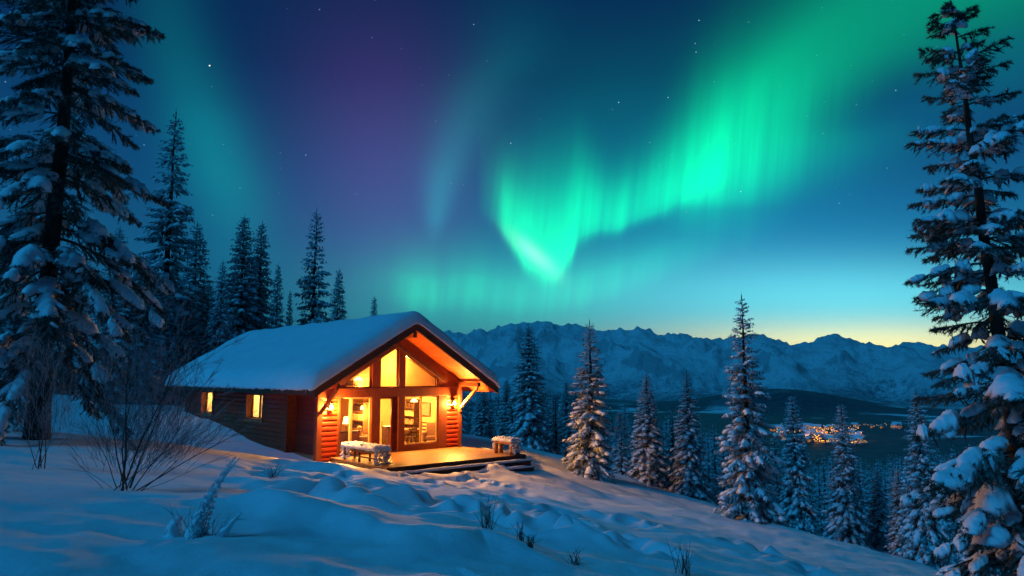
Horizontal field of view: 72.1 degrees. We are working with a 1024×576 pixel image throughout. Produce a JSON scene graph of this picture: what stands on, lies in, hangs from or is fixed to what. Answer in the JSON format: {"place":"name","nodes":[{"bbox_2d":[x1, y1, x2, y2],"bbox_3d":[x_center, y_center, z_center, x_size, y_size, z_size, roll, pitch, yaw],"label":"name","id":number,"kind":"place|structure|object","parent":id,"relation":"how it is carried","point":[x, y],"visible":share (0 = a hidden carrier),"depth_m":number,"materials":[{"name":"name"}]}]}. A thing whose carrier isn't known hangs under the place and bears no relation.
{"place":"outdoors","nodes":[
{"label":"outdoors","id":0,"kind":"place"},
{"bbox_2d":[352,402,368,434],"bbox_3d":[-6.860,6.144,31.671,0.340,2.000,1.250,6,-9,-41],"label":"bookshelf","id":1,"kind":"object","parent":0,"point":[359,417],"visible":0.55,"depth_m":31.51,"materials":[{"name":"brown wood"}]},
{"bbox_2d":[422,422,434,441],"bbox_3d":[-3.684,6.740,32.481,0.860,1.022,0.660,0,-7,-1],"label":"armchair","id":2,"kind":"object","parent":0,"point":[428,434],"visible":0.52,"depth_m":32.65,"materials":[{"name":"fabric"}]},
{"bbox_2d":[0,389,1011,575],"bbox_3d":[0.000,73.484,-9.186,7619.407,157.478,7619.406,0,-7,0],"label":"snow ground","id":3,"kind":"structure","parent":0,"point":[304,516],"depth_m":10.84,"materials":[{"name":"snow"}]},
{"bbox_2d":[0,209,32,376],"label":"spruce tree","id":4,"kind":"object","parent":3,"relation":"on","point":[22,320],"visible":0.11,"depth_m":43.73,"materials":[{"name":"green plant"}]},
{"bbox_2d":[0,309,84,468],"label":"bare shrub","id":5,"kind":"object","parent":3,"relation":"on","point":[45,407],"visible":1,"depth_m":14.15,"materials":[{"name":"brown plant"}]},
{"bbox_2d":[53,242,91,394],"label":"spruce tree","id":6,"kind":"object","parent":3,"relation":"on","point":[73,248],"visible":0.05,"depth_m":45.97,"materials":[{"name":"green plant"}]},
{"bbox_2d":[0,0,176,450],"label":"spruce tree","id":7,"kind":"object","parent":3,"relation":"on","point":[41,173],"visible":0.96,"depth_m":19.59,"materials":[{"name":"green plant"}]},
{"bbox_2d":[80,228,144,403],"bbox_3d":[-23.714,2.069,41.947,4.166,11.936,4.248,3,-8,-23],"label":"spruce tree","id":8,"kind":"object","parent":3,"relation":"on","point":[121,309],"visible":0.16,"depth_m":41.62,"materials":[{"name":"green plant"}]},
{"bbox_2d":[112,255,170,404],"bbox_3d":[-22.673,2.832,42.985,3.856,9.827,3.765,2,-7,-18],"label":"spruce tree","id":9,"kind":"object","parent":3,"relation":"on","point":[144,325],"visible":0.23,"depth_m":42.73,"materials":[{"name":"green plant"}]},
{"bbox_2d":[144,276,186,403],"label":"spruce tree","id":10,"kind":"object","parent":3,"relation":"on","point":[169,335],"visible":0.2,"depth_m":44.78,"materials":[{"name":"green plant"}]},
{"bbox_2d":[127,112,206,392],"bbox_3d":[-23.441,-1.953,47.830,6.199,21.377,6.040,0,-7,0],"label":"spruce tree","id":11,"kind":"object","parent":3,"relation":"on","point":[172,224],"visible":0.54,"depth_m":47.65,"materials":[{"name":"green plant"}]},
{"bbox_2d":[55,257,284,490],"bbox_3d":[-5.570,1.425,11.528,3.551,3.726,2.068,3,-8,-22],"label":"bare shrub","id":12,"kind":"object","parent":3,"relation":"on","point":[144,431],"visible":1,"depth_m":11.25,"materials":[{"name":"brown plant"}]},
{"bbox_2d":[140,358,199,447],"bbox_3d":[-9.882,3.225,20.279,2.060,2.800,1.420,0,-7,0],"label":"bare shrub","id":13,"kind":"object","parent":3,"relation":"on","point":[168,401],"visible":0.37,"depth_m":20.17,"materials":[{"name":"brown plant"}]},
{"bbox_2d":[174,292,206,398],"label":"spruce tree","id":14,"kind":"object","parent":3,"relation":"on","point":[197,344],"visible":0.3,"depth_m":46.79,"materials":[{"name":"green plant"}]},
{"bbox_2d":[172,221,213,357],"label":"spruce tree","id":15,"kind":"object","parent":3,"relation":"on","point":[200,271],"visible":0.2,"depth_m":51.47,"materials":[{"name":"green plant"}]},
{"bbox_2d":[163,456,246,539],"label":"sapling","id":16,"kind":"object","parent":3,"relation":"on","point":[197,527],"visible":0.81,"depth_m":7.47,"materials":[{"name":"white plant"}]},
{"bbox_2d":[204,283,218,344],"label":"spruce tree","id":17,"kind":"object","parent":3,"relation":"on","point":[209,307],"visible":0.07,"depth_m":53.19,"materials":[{"name":"green plant"}]},
{"bbox_2d":[201,262,232,353],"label":"spruce tree","id":18,"kind":"object","parent":3,"relation":"on","point":[225,333],"visible":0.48,"depth_m":45.90,"materials":[{"name":"green plant"}]},
{"bbox_2d":[222,217,262,337],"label":"spruce tree","id":19,"kind":"object","parent":3,"relation":"on","point":[242,262],"visible":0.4,"depth_m":49.17,"materials":[{"name":"green plant"}]},
{"bbox_2d":[245,219,277,331],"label":"spruce tree","id":20,"kind":"object","parent":3,"relation":"on","point":[262,289],"visible":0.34,"depth_m":51.36,"materials":[{"name":"green plant"}]},
{"bbox_2d":[262,462,288,477],"bbox_3d":[-5.676,4.365,16.915,0.779,0.410,0.682,-2,-8,19],"label":"grass tuft","id":21,"kind":"object","parent":3,"relation":"on","point":[273,476],"visible":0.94,"depth_m":16.83,"materials":[{"name":"plant"}]},
{"bbox_2d":[267,261,287,328],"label":"spruce tree","id":22,"kind":"object","parent":3,"relation":"on","point":[275,301],"visible":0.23,"depth_m":57.21,"materials":[{"name":"green plant"}]},
{"bbox_2d":[285,290,294,325],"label":"spruce tree","id":23,"kind":"object","parent":3,"relation":"on","point":[289,316],"visible":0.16,"depth_m":62.13,"materials":[{"name":"green plant"}]},
{"bbox_2d":[293,211,334,324],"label":"spruce tree","id":24,"kind":"object","parent":3,"relation":"on","point":[310,282],"visible":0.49,"depth_m":52.24,"materials":[{"name":"green plant"}]},
{"bbox_2d":[164,311,500,461],"bbox_3d":[-10.016,5.084,35.645,9.116,6.714,18.508,6,-9,-41],"label":"log cabin","id":25,"kind":"object","parent":3,"relation":"on","point":[305,373],"visible":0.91,"depth_m":30.51,"materials":[{"name":"brown wood"}]},
{"bbox_2d":[199,391,214,415],"bbox_3d":[-15.850,6.032,36.931,0.370,1.270,2.110,6,-9,-41],"label":"window","id":26,"kind":"structure","parent":25,"relation":"in","point":[204,397],"depth_m":37.52,"materials":[{"name":"brown wood"}]},
{"bbox_2d":[244,393,263,422],"bbox_3d":[-11.675,5.462,32.246,0.370,1.280,2.110,6,-9,-41],"label":"window","id":27,"kind":"structure","parent":25,"relation":"in","point":[250,396],"depth_m":32.81,"materials":[{"name":"brown wood"}]},
{"bbox_2d":[253,395,261,416],"bbox_3d":[-11.616,5.531,32.559,0.095,1.580,2.550,6,-9,-41],"label":"curtain","id":28,"kind":"object","parent":25,"relation":"hanging from","point":[256,401],"visible":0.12,"depth_m":32.93,"materials":[{"name":"fabric"}]},
{"bbox_2d":[340,430,360,449],"bbox_3d":[-6.910,6.377,29.327,1.080,0.820,0.514,6,-9,-41],"label":"dresser","id":29,"kind":"object","parent":25,"relation":"on","point":[344,435],"visible":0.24,"depth_m":29.15,"materials":[{"name":"brown wood"}]},
{"bbox_2d":[342,417,348,430],"bbox_3d":[-6.917,5.679,29.391,0.320,0.580,0.320,6,-9,-41],"label":"table lamp","id":30,"kind":"object","parent":29,"relation":"on","point":[345,420],"visible":0.87,"depth_m":29.32,"materials":[{"name":"fabric"}]},
{"bbox_2d":[339,397,370,450],"bbox_3d":[-6.421,5.529,28.715,1.415,2.110,0.112,6,-9,-41],"label":"patio window","id":31,"kind":"structure","parent":25,"relation":"in","point":[350,399],"depth_m":28.63,"materials":[{"name":"brown glass"}]},
{"bbox_2d":[346,365,371,387],"bbox_3d":[-6.342,3.613,29.025,1.200,1.010,0.090,6,-9,-41],"label":"gable window","id":32,"kind":"structure","parent":25,"relation":"in","point":[370,367],"depth_m":29.33,"materials":[{"name":"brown wood"}]},
{"bbox_2d":[356,426,367,441],"bbox_3d":[-6.355,6.479,30.395,0.660,1.022,0.860,0,-7,-3],"label":"armchair","id":33,"kind":"object","parent":25,"relation":"on","point":[363,438],"visible":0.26,"depth_m":30.00,"materials":[{"name":"fabric"}]},
{"bbox_2d":[381,426,389,444],"bbox_3d":[-5.489,6.588,31.256,0.500,0.895,0.450,6,-9,-41],"label":"cupboard","id":34,"kind":"object","parent":25,"relation":"on","point":[385,435],"visible":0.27,"depth_m":31.05,"materials":[{"name":"brown wood"}]},
{"bbox_2d":[379,397,392,448],"bbox_3d":[-5.327,5.735,29.635,0.670,2.290,0.134,6,-9,-41],"label":"door","id":35,"kind":"structure","parent":25,"relation":"in","point":[391,403],"depth_m":29.82,"materials":[{"name":"brown wood"}]},
{"bbox_2d":[381,348,398,387],"bbox_3d":[-5.256,3.375,30.023,0.900,1.730,0.090,6,-9,-41],"label":"gable window","id":36,"kind":"structure","parent":25,"relation":"in","point":[397,349],"depth_m":30.24,"materials":[{"name":"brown wood"}]},
{"bbox_2d":[406,424,416,442],"bbox_3d":[-4.500,6.632,31.628,0.420,1.022,0.485,3,-8,-22],"label":"dining chair","id":37,"kind":"object","parent":25,"relation":"on","point":[408,436],"visible":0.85,"depth_m":31.48,"materials":[{"name":"brown wood"}]},
{"bbox_2d":[404,399,419,442],"bbox_3d":[-5.034,6.473,34.509,0.340,2.050,1.300,6,-9,-41],"label":"bookshelf","id":38,"kind":"object","parent":25,"relation":"on","point":[411,413],"visible":0.58,"depth_m":34.22,"materials":[{"name":"brown wood"}]},
{"bbox_2d":[404,396,437,444],"bbox_3d":[-4.011,5.764,30.835,1.780,2.050,0.112,6,-9,-41],"label":"patio window","id":39,"kind":"structure","parent":25,"relation":"in","point":[420,402],"depth_m":30.88,"materials":[{"name":"brown glass"}]},
{"bbox_2d":[405,354,437,386],"bbox_3d":[-4.012,3.637,31.101,1.780,1.478,0.090,6,-9,-41],"label":"gable window","id":40,"kind":"structure","parent":25,"relation":"in","point":[409,357],"depth_m":31.11,"materials":[{"name":"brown wood"}]},
{"bbox_2d":[422,402,430,416],"bbox_3d":[-4.170,5.837,33.878,0.040,0.680,0.840,6,-9,-41],"label":"framed picture","id":41,"kind":"object","parent":25,"relation":"attached to","point":[426,409],"visible":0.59,"depth_m":33.78,"materials":[{"name":"yellow wood"}]},
{"bbox_2d":[327,270,347,321],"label":"spruce tree","id":42,"kind":"object","parent":3,"relation":"on","point":[336,316],"visible":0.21,"depth_m":57.27,"materials":[{"name":"green plant"}]},
{"bbox_2d":[370,296,377,315],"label":"spruce tree","id":43,"kind":"object","parent":3,"relation":"on","point":[374,307],"visible":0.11,"depth_m":60.20,"materials":[{"name":"green plant"}]},
{"bbox_2d":[330,446,534,474],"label":"wooden deck","id":44,"kind":"structure","parent":3,"relation":"on","point":[448,460],"depth_m":27.23,"materials":[{"name":"brown wood"}]},
{"bbox_2d":[340,441,391,464],"bbox_3d":[-5.478,6.168,26.416,0.808,0.712,2.738,6,-9,-41],"label":"bench","id":45,"kind":"object","parent":44,"relation":"on","point":[376,449],"visible":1,"depth_m":25.87,"materials":[{"name":"brown wood"}]},
{"bbox_2d":[492,435,523,454],"bbox_3d":[-0.211,6.486,29.093,0.678,0.713,1.426,6,-9,-41],"label":"bench","id":46,"kind":"object","parent":44,"relation":"on","point":[500,441],"visible":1,"depth_m":28.84,"materials":[{"name":"brown wood"}]},
{"bbox_2d":[462,399,467,433],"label":"spruce tree","id":47,"kind":"object","parent":3,"relation":"on","point":[465,424],"visible":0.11,"depth_m":43.29,"materials":[{"name":"green plant"}]},
{"bbox_2d":[462,391,471,434],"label":"spruce tree","id":48,"kind":"object","parent":3,"relation":"on","point":[466,415],"visible":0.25,"depth_m":64.78,"materials":[{"name":"green plant"}]},
{"bbox_2d":[470,392,496,438],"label":"spruce tree","id":49,"kind":"object","parent":3,"relation":"on","point":[483,428],"visible":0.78,"depth_m":44.99,"materials":[{"name":"green plant"}]},
{"bbox_2d":[472,497,499,529],"bbox_3d":[-0.262,2.554,8.037,0.374,0.414,0.400,0,-7,0],"label":"grass tuft","id":50,"kind":"object","parent":3,"relation":"on","point":[487,522],"visible":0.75,"depth_m":7.96,"materials":[{"name":"plant"}]},
{"bbox_2d":[485,392,497,438],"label":"spruce tree","id":51,"kind":"object","parent":3,"relation":"on","point":[491,409],"visible":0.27,"depth_m":48.84,"materials":[{"name":"green plant"}]},
{"bbox_2d":[495,379,515,436],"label":"spruce tree","id":52,"kind":"object","parent":3,"relation":"on","point":[503,420],"visible":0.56,"depth_m":47.12,"materials":[{"name":"green plant"}]},
{"bbox_2d":[501,394,517,436],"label":"spruce tree","id":53,"kind":"object","parent":3,"relation":"on","point":[511,420],"visible":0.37,"depth_m":45.23,"materials":[{"name":"green plant"}]},
{"bbox_2d":[509,521,524,541],"bbox_3d":[0.103,2.673,7.695,0.145,0.247,0.261,7,-10,-42],"label":"grass tuft","id":54,"kind":"object","parent":3,"relation":"on","point":[521,533],"visible":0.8,"depth_m":7.72,"materials":[{"name":"plant"}]},
{"bbox_2d":[507,327,557,454],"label":"spruce tree","id":55,"kind":"object","parent":3,"relation":"on","point":[530,427],"visible":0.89,"depth_m":43.03,"materials":[{"name":"green plant"}]},
{"bbox_2d":[524,533,540,547],"bbox_3d":[0.219,2.680,7.458,0.224,0.206,0.129,0,-7,0],"label":"grass tuft","id":56,"kind":"object","parent":3,"relation":"on","point":[528,542],"visible":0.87,"depth_m":7.46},
{"bbox_2d":[541,398,559,452],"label":"spruce tree","id":57,"kind":"object","parent":3,"relation":"on","point":[548,430],"visible":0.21,"depth_m":47.05,"materials":[{"name":"green plant"}]},
{"bbox_2d":[546,392,556,437],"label":"spruce tree","id":58,"kind":"object","parent":3,"relation":"on","point":[553,411],"visible":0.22,"depth_m":58.94,"materials":[{"name":"green plant"}]},
{"bbox_2d":[547,395,566,455],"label":"spruce tree","id":59,"kind":"object","parent":3,"relation":"on","point":[559,446],"visible":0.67,"depth_m":43.70,"materials":[{"name":"green plant"}]},
{"bbox_2d":[557,381,580,456],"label":"spruce tree","id":60,"kind":"object","parent":3,"relation":"on","point":[566,429],"visible":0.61,"depth_m":49.06,"materials":[{"name":"green plant"}]},
{"bbox_2d":[562,547,584,564],"bbox_3d":[0.677,2.839,7.449,0.259,0.234,0.227,6,-9,-40],"label":"grass tuft","id":61,"kind":"object","parent":3,"relation":"on","point":[575,563],"visible":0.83,"depth_m":7.45,"materials":[{"name":"plant"}]},
{"bbox_2d":[567,410,586,453],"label":"spruce tree","id":62,"kind":"object","parent":3,"relation":"on","point":[576,430],"visible":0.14,"depth_m":40.48,"materials":[{"name":"green plant"}]},
{"bbox_2d":[561,319,619,482],"bbox_3d":[3.529,5.244,32.584,2.926,7.733,3.002,-2,-7,17],"label":"spruce tree","id":63,"kind":"object","parent":3,"relation":"on","point":[590,466],"visible":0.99,"depth_m":32.19,"materials":[{"name":"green plant"}]},
{"bbox_2d":[594,417,615,470],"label":"spruce tree","id":64,"kind":"object","parent":3,"relation":"on","point":[608,464],"visible":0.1,"depth_m":42.72,"materials":[{"name":"green plant"}]},
{"bbox_2d":[609,412,633,474],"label":"spruce tree","id":65,"kind":"object","parent":3,"relation":"on","point":[619,422],"visible":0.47,"depth_m":41.06,"materials":[{"name":"green plant"}]},
{"bbox_2d":[610,427,632,475],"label":"spruce tree","id":66,"kind":"object","parent":3,"relation":"on","point":[622,468],"visible":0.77,"depth_m":38.59,"materials":[{"name":"green plant"}]},
{"bbox_2d":[616,411,632,477],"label":"spruce tree","id":67,"kind":"object","parent":3,"relation":"on","point":[629,441],"visible":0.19,"depth_m":47.53,"materials":[{"name":"green plant"}]},
{"bbox_2d":[625,372,671,489],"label":"spruce tree","id":68,"kind":"object","parent":3,"relation":"on","point":[646,455],"visible":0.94,"depth_m":35.91,"materials":[{"name":"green plant"}]},
{"bbox_2d":[662,416,670,465],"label":"spruce tree","id":69,"kind":"object","parent":3,"relation":"on","point":[666,425],"visible":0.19,"depth_m":64.44,"materials":[{"name":"green plant"}]},
{"bbox_2d":[664,411,678,490],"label":"spruce tree","id":70,"kind":"object","parent":3,"relation":"on","point":[669,453],"visible":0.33,"depth_m":37.18,"materials":[{"name":"green plant"}]},
{"bbox_2d":[664,408,678,473],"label":"spruce tree","id":71,"kind":"object","parent":3,"relation":"on","point":[670,435],"visible":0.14,"depth_m":55.37,"materials":[{"name":"green plant"}]},
{"bbox_2d":[666,538,692,575],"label":"grass tuft","id":72,"kind":"object","parent":3,"relation":"on","point":[684,567],"visible":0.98,"depth_m":7.67,"materials":[{"name":"plant"}]},
{"bbox_2d":[666,371,718,504],"bbox_3d":[8.908,7.693,35.292,2.665,7.145,2.674,-2,-7,12],"label":"spruce tree","id":73,"kind":"object","parent":3,"relation":"on","point":[689,474],"visible":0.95,"depth_m":34.83,"materials":[{"name":"green plant"}]},
{"bbox_2d":[697,422,714,501],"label":"spruce tree","id":74,"kind":"object","parent":3,"relation":"on","point":[707,471],"visible":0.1,"depth_m":39.13,"materials":[{"name":"green plant"}]},
{"bbox_2d":[703,449,717,504],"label":"spruce tree","id":75,"kind":"object","parent":3,"relation":"on","point":[711,474],"visible":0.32,"depth_m":47.58,"materials":[{"name":"green plant"}]},
{"bbox_2d":[703,432,719,493],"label":"spruce tree","id":76,"kind":"object","parent":3,"relation":"on","point":[712,452],"visible":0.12,"depth_m":55.57,"materials":[{"name":"green plant"}]},
{"bbox_2d":[707,424,722,504],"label":"spruce tree","id":77,"kind":"object","parent":3,"relation":"on","point":[714,455],"visible":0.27,"depth_m":52.42,"materials":[{"name":"green plant"}]},
{"bbox_2d":[712,431,733,508],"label":"spruce tree","id":78,"kind":"object","parent":3,"relation":"on","point":[721,475],"visible":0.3,"depth_m":35.11,"materials":[{"name":"green plant"}]},
{"bbox_2d":[463,391,1002,518],"bbox_3d":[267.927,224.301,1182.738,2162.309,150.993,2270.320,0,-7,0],"label":"forest","id":79,"kind":"object","parent":3,"relation":"on","point":[868,480],"visible":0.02,"depth_m":109.64,"materials":[{"name":"plant"}]},
{"bbox_2d":[711,292,790,526],"bbox_3d":[8.808,4.597,26.535,2.831,9.039,2.906,5,-9,-35],"label":"spruce tree","id":80,"kind":"object","parent":3,"relation":"on","point":[739,499],"visible":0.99,"depth_m":26.10,"materials":[{"name":"green plant"}]},
{"bbox_2d":[766,434,784,523],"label":"spruce tree","id":81,"kind":"object","parent":3,"relation":"on","point":[778,490],"visible":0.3,"depth_m":42.84,"materials":[{"name":"green plant"}]},
{"bbox_2d":[777,396,819,534],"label":"spruce tree","id":82,"kind":"object","parent":3,"relation":"on","point":[795,498],"visible":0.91,"depth_m":35.78,"materials":[{"name":"green plant"}]},
{"bbox_2d":[805,454,817,517],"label":"spruce tree","id":83,"kind":"object","parent":3,"relation":"on","point":[811,483],"visible":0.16,"depth_m":69.21,"materials":[{"name":"green plant"}]},
{"bbox_2d":[807,466,823,533],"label":"spruce tree","id":84,"kind":"object","parent":3,"relation":"on","point":[817,520],"visible":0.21,"depth_m":42.69,"materials":[{"name":"green plant"}]},
{"bbox_2d":[811,424,821,429],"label":"town house","id":85,"kind":"structure","parent":3,"relation":"on","point":[818,426],"depth_m":1941.94,"materials":[{"name":"grey"}]},
{"bbox_2d":[814,468,828,532],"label":"spruce tree","id":86,"kind":"object","parent":3,"relation":"on","point":[819,499],"visible":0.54,"depth_m":56.59,"materials":[{"name":"green plant"}]},
{"bbox_2d":[817,453,829,519],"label":"spruce tree","id":87,"kind":"object","parent":3,"relation":"on","point":[823,479],"visible":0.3,"depth_m":65.76,"materials":[{"name":"green plant"}]},
{"bbox_2d":[818,453,837,539],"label":"spruce tree","id":88,"kind":"object","parent":3,"relation":"on","point":[827,521],"visible":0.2,"depth_m":35.06,"materials":[{"name":"green plant"}]},
{"bbox_2d":[824,452,832,529],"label":"spruce tree","id":89,"kind":"object","parent":3,"relation":"on","point":[829,482],"visible":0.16,"depth_m":61.66,"materials":[{"name":"green plant"}]},
{"bbox_2d":[826,435,839,442],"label":"town house","id":90,"kind":"structure","parent":3,"relation":"on","point":[829,438],"depth_m":1509.67,"materials":[{"name":"grey"}]},
{"bbox_2d":[823,405,876,550],"bbox_3d":[15.184,8.863,32.130,2.332,7.282,2.339,6,-9,-40],"label":"spruce tree","id":91,"kind":"object","parent":3,"relation":"on","point":[848,526],"visible":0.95,"depth_m":31.83,"materials":[{"name":"green plant"}]},
{"bbox_2d":[856,435,867,443],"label":"town house","id":92,"kind":"structure","parent":3,"relation":"on","point":[862,439],"depth_m":1489.45,"materials":[{"name":"grey"}]},
{"bbox_2d":[854,456,873,539],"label":"spruce tree","id":93,"kind":"object","parent":3,"relation":"on","point":[865,502],"visible":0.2,"depth_m":40.38,"materials":[{"name":"green plant"}]},
{"bbox_2d":[870,459,886,503],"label":"spruce tree","id":94,"kind":"object","parent":3,"relation":"on","point":[877,464],"visible":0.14,"depth_m":69.81,"materials":[{"name":"green plant"}]},
{"bbox_2d":[865,472,894,551],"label":"spruce tree","id":95,"kind":"object","parent":3,"relation":"on","point":[878,517],"visible":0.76,"depth_m":32.71,"materials":[{"name":"green plant"}]},
{"bbox_2d":[872,457,889,507],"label":"spruce tree","id":96,"kind":"object","parent":3,"relation":"on","point":[880,470],"visible":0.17,"depth_m":58.80,"materials":[{"name":"green plant"}]},
{"bbox_2d":[881,475,892,521],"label":"spruce tree","id":97,"kind":"object","parent":3,"relation":"on","point":[885,493],"visible":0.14,"depth_m":42.26,"materials":[{"name":"green plant"}]},
{"bbox_2d":[885,455,895,502],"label":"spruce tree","id":98,"kind":"object","parent":3,"relation":"on","point":[889,474],"visible":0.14,"depth_m":66.59,"materials":[{"name":"green plant"}]},
{"bbox_2d":[885,460,897,527],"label":"spruce tree","id":99,"kind":"object","parent":3,"relation":"on","point":[888,488],"visible":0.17,"depth_m":35.10,"materials":[{"name":"green plant"}]},
{"bbox_2d":[890,423,900,428],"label":"town house","id":100,"kind":"structure","parent":3,"relation":"on","point":[895,425],"depth_m":2006.54,"materials":[{"name":"grey"}]},
{"bbox_2d":[884,466,909,556],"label":"spruce tree","id":101,"kind":"object","parent":3,"relation":"on","point":[894,545],"visible":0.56,"depth_m":29.94,"materials":[{"name":"green plant"}]},
{"bbox_2d":[894,391,960,569],"bbox_3d":[14.188,6.961,24.324,1.974,6.947,2.106,0,-7,2],"label":"spruce tree","id":102,"kind":"object","parent":3,"relation":"on","point":[922,535],"visible":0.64,"depth_m":24.07,"materials":[{"name":"green plant"}]},
{"bbox_2d":[941,453,964,562],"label":"spruce tree","id":103,"kind":"object","parent":3,"relation":"on","point":[954,530],"visible":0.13,"depth_m":34.51,"materials":[{"name":"green plant"}]},
{"bbox_2d":[892,0,1023,575],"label":"spruce tree","id":104,"kind":"object","parent":3,"relation":"on","point":[976,478],"visible":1,"depth_m":13.97,"materials":[{"name":"green plant"}]},
{"bbox_2d":[956,514,1001,575],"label":"spruce tree","id":105,"kind":"object","parent":3,"relation":"on","point":[962,559],"visible":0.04,"depth_m":28.88,"materials":[{"name":"green plant"}]},
{"bbox_2d":[0,0,1023,347],"label":"sky","id":106,"kind":"structure","parent":0,"point":[466,166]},
{"bbox_2d":[444,321,1021,410],"bbox_3d":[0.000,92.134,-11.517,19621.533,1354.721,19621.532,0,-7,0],"label":"mountains","id":107,"kind":"structure","parent":0,"point":[835,364],"depth_m":5742.04,"materials":[{"name":"snow"}]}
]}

